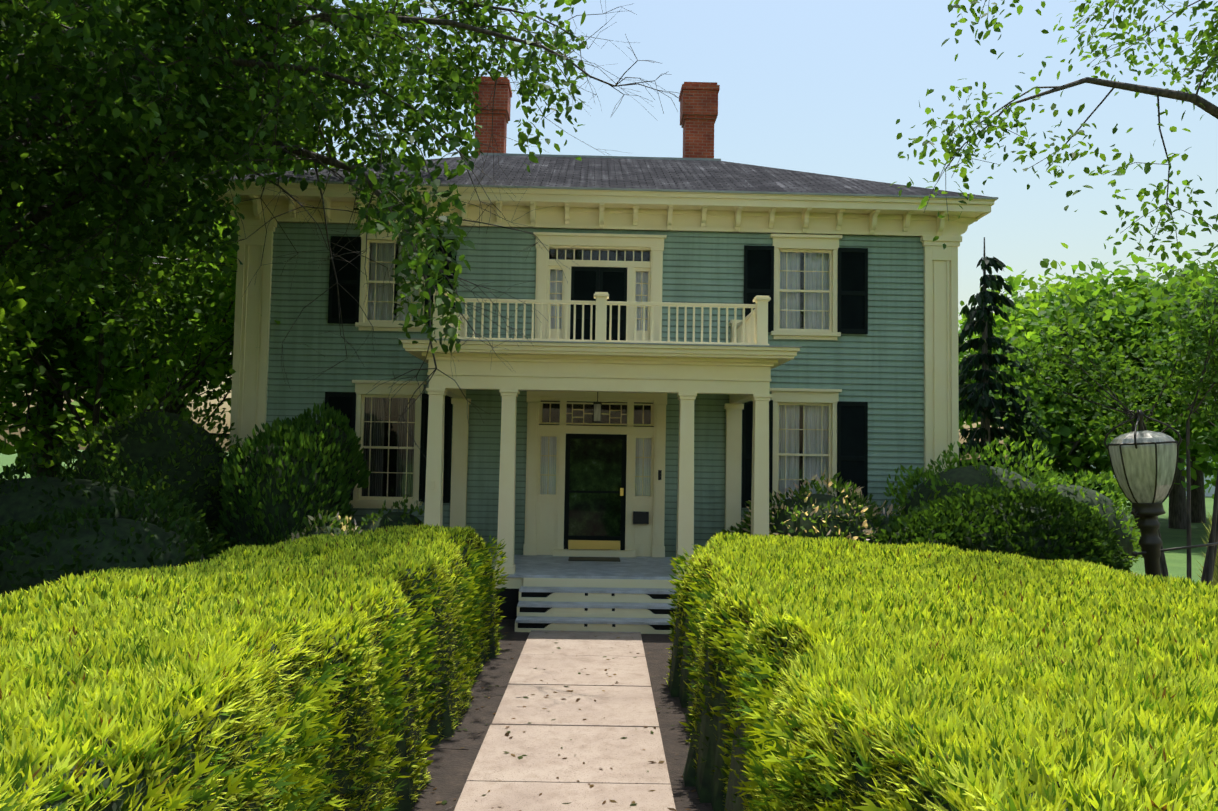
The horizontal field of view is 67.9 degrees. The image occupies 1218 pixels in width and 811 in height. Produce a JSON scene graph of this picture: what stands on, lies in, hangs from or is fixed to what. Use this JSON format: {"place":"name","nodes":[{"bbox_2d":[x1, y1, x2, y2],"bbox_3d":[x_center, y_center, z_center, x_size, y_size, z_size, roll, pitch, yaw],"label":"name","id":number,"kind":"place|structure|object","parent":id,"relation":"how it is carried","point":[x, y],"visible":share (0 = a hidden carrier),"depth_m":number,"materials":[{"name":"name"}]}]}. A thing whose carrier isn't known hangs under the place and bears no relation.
{"place":"outdoors","nodes":[
{"label":"outdoors","id":0,"kind":"place"},
{"bbox_2d":[426,630,687,810],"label":"path","id":1,"kind":"structure","parent":0,"point":[509,781],"depth_m":7.97,"materials":[{"name":"beige concrete"}]},
{"bbox_2d":[430,630,698,810],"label":"fallen leaves","id":2,"kind":"object","parent":1,"relation":"on","point":[519,757],"visible":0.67,"depth_m":7.93,"materials":[{"name":"brown plant"}]},
{"bbox_2d":[383,244,803,629],"bbox_3d":[-0.182,-2.369,17.744,8.960,11.705,9.250,1,-3,-1],"label":"dark house interior","id":3,"kind":"object","parent":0,"point":[508,606],"visible":0.04,"depth_m":17.75,"materials":[{"name":"black"}]},
{"bbox_2d":[266,222,923,556],"bbox_3d":[-0.317,-0.069,22.136,13.240,6.600,11.022,1,-3,-1],"label":"house siding","id":4,"kind":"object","parent":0,"point":[879,367],"depth_m":16.69,"materials":[{"name":"teal wood"}]},
{"bbox_2d":[325,236,867,549],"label":"shutters","id":5,"kind":"object","parent":4,"relation":"attached to","point":[587,283],"visible":0.73,"depth_m":16.64,"materials":[{"name":"black wood"}]},
{"bbox_2d":[569,439,621,535],"bbox_3d":[-0.249,1.499,16.574,0.950,1.770,0.015,1,-3,-1],"label":"door glass","id":6,"kind":"object","parent":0,"point":[595,464],"visible":1,"depth_m":16.57,"materials":[{"name":"black glass"}]},
{"bbox_2d":[568,488,623,549],"bbox_3d":[-0.239,2.062,16.515,0.990,1.120,0.060,1,-3,-1],"label":"door hardware","id":7,"kind":"object","parent":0,"point":[588,544],"visible":0.89,"depth_m":16.49,"materials":[{"name":"gold metal"}]},
{"bbox_2d":[0,450,1213,583],"bbox_3d":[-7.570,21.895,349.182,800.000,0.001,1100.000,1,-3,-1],"label":"lawn","id":8,"kind":"structure","parent":0,"point":[1176,561],"depth_m":30.04,"materials":[{"name":"green plant"}]},
{"bbox_2d":[411,619,712,810],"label":"soil beds","id":9,"kind":"object","parent":8,"relation":"on","point":[449,768],"depth_m":8.29,"materials":[{"name":"brown soil"}]},
{"bbox_2d":[1,534,497,810],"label":"yew hedge","id":10,"kind":"object","parent":9,"relation":"on","point":[447,731],"visible":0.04,"depth_m":5.26,"materials":[{"name":"green plant"}]},
{"bbox_2d":[0,595,411,810],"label":"yew hedge sprigs","id":11,"kind":"object","parent":10,"relation":"attached to","point":[172,661],"visible":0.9,"depth_m":3.74,"materials":[{"name":"green plant"}]},
{"bbox_2d":[0,523,508,810],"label":"yew hedge sprigs","id":12,"kind":"object","parent":10,"relation":"attached to","point":[367,566],"visible":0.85,"depth_m":6.58,"materials":[{"name":"green plant"}]},
{"bbox_2d":[0,370,1217,597],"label":"bushes","id":13,"kind":"object","parent":9,"relation":"on","point":[18,505],"visible":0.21,"depth_m":13.98,"materials":[{"name":"green plant"}]},
{"bbox_2d":[668,542,1213,810],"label":"yew hedge","id":14,"kind":"object","parent":9,"relation":"on","point":[708,783],"visible":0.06,"depth_m":6.55,"materials":[{"name":"green plant"}]},
{"bbox_2d":[665,531,1217,809],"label":"yew hedge sprigs","id":15,"kind":"object","parent":9,"relation":"on","point":[1182,612],"visible":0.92,"depth_m":6.77,"materials":[{"name":"green plant"}]},
{"bbox_2d":[719,601,1217,810],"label":"yew hedge sprigs","id":16,"kind":"object","parent":9,"relation":"on","point":[1095,731],"visible":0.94,"depth_m":3.52,"materials":[{"name":"green plant"}]},
{"bbox_2d":[1103,409,1217,576],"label":"lamp post","id":17,"kind":"object","parent":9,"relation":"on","point":[1150,542],"visible":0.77,"depth_m":9.53,"materials":[{"name":"black metal"}]},
{"bbox_2d":[1109,431,1176,502],"bbox_3d":[5.709,0.651,9.647,0.644,0.770,0.558,-2,-3,-21],"label":"lamp glass","id":18,"kind":"object","parent":17,"relation":"attached to","point":[1140,464],"visible":0.88,"depth_m":9.46,"materials":[{"name":"white glass"}]},
{"bbox_2d":[202,181,996,633],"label":"house trim","id":19,"kind":"structure","parent":8,"relation":"on","point":[582,371],"depth_m":16.48,"materials":[{"name":"beige wood"}]},
{"bbox_2d":[22,244,236,271],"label":"service wires","id":20,"kind":"object","parent":19,"relation":"attached to","point":[161,257],"visible":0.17,"depth_m":15.94,"materials":[{"name":"black metal"}]},
{"bbox_2d":[490,554,682,579],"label":"porch floor","id":21,"kind":"structure","parent":19,"relation":"on","point":[552,566],"depth_m":14.65,"materials":[{"name":"grey wood"}]},
{"bbox_2d":[568,557,619,561],"bbox_3d":[-0.258,2.703,15.908,0.900,0.012,0.550,1,-3,-1],"label":"doormat","id":22,"kind":"object","parent":21,"relation":"on","point":[614,559],"visible":1,"depth_m":15.85,"materials":[{"name":"black rubber"}]},
{"bbox_2d":[362,243,828,500],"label":"window curtains","id":23,"kind":"object","parent":19,"relation":"on","point":[811,418],"depth_m":16.87,"materials":[{"name":"white fabric"}]},
{"bbox_2d":[515,586,676,624],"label":"porch steps","id":24,"kind":"structure","parent":19,"relation":"on","point":[595,620],"depth_m":13.07,"materials":[{"name":"grey wood"}]},
{"bbox_2d":[363,243,828,502],"bbox_3d":[-0.194,-0.600,16.734,8.570,4.680,0.030,1,-3,-1],"label":"window glass","id":25,"kind":"object","parent":19,"relation":"in","point":[615,405],"visible":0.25,"depth_m":16.72,"materials":[{"name":"glass"}]},
{"bbox_2d":[206,155,989,198],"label":"house roof","id":26,"kind":"structure","parent":19,"relation":"on","point":[641,173],"depth_m":17.84,"materials":[{"name":"grey"}]},
{"bbox_2d":[472,76,719,157],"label":"chimneys","id":27,"kind":"object","parent":26,"relation":"on","point":[698,113],"visible":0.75,"depth_m":22.13,"materials":[{"name":"red brick"}]},
{"bbox_2d":[203,153,997,347],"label":"roof edge trim","id":28,"kind":"structure","parent":26,"relation":"attached to","point":[627,157],"depth_m":16.30,"materials":[{"name":"beige wood"}]},
{"bbox_2d":[0,0,1217,584],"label":"tree","id":29,"kind":"object","parent":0,"point":[1110,330],"depth_m":12.63,"materials":[{"name":"green plant"}]},
{"bbox_2d":[958,256,1054,484],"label":"spruce needles","id":30,"kind":"object","parent":29,"relation":"attached to","point":[972,404],"visible":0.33,"depth_m":27.93,"materials":[{"name":"green plant"}]},
{"bbox_2d":[0,0,1217,464],"label":"sky","id":31,"kind":"structure","parent":0,"point":[811,86],"materials":[{"name":"blue"}]},
{"bbox_2d":[593,392,661,523],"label":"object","id":32,"kind":"object","parent":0,"point":[640,517],"visible":0.94,"depth_m":16.43,"materials":[{"name":"black metal"}]},
{"bbox_2d":[594,404,600,420],"bbox_3d":[-0.200,0.124,15.427,0.116,0.290,0.116,1,-3,-1],"label":"hanging lantern","id":33,"kind":"object","parent":32,"relation":"in","point":[597,412],"visible":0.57,"depth_m":15.37,"materials":[{"name":"glass"}]},
{"bbox_2d":[1088,455,1217,495],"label":"neighbour house walls","id":34,"kind":"structure","parent":0,"point":[1211,492],"depth_m":75.80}
]}

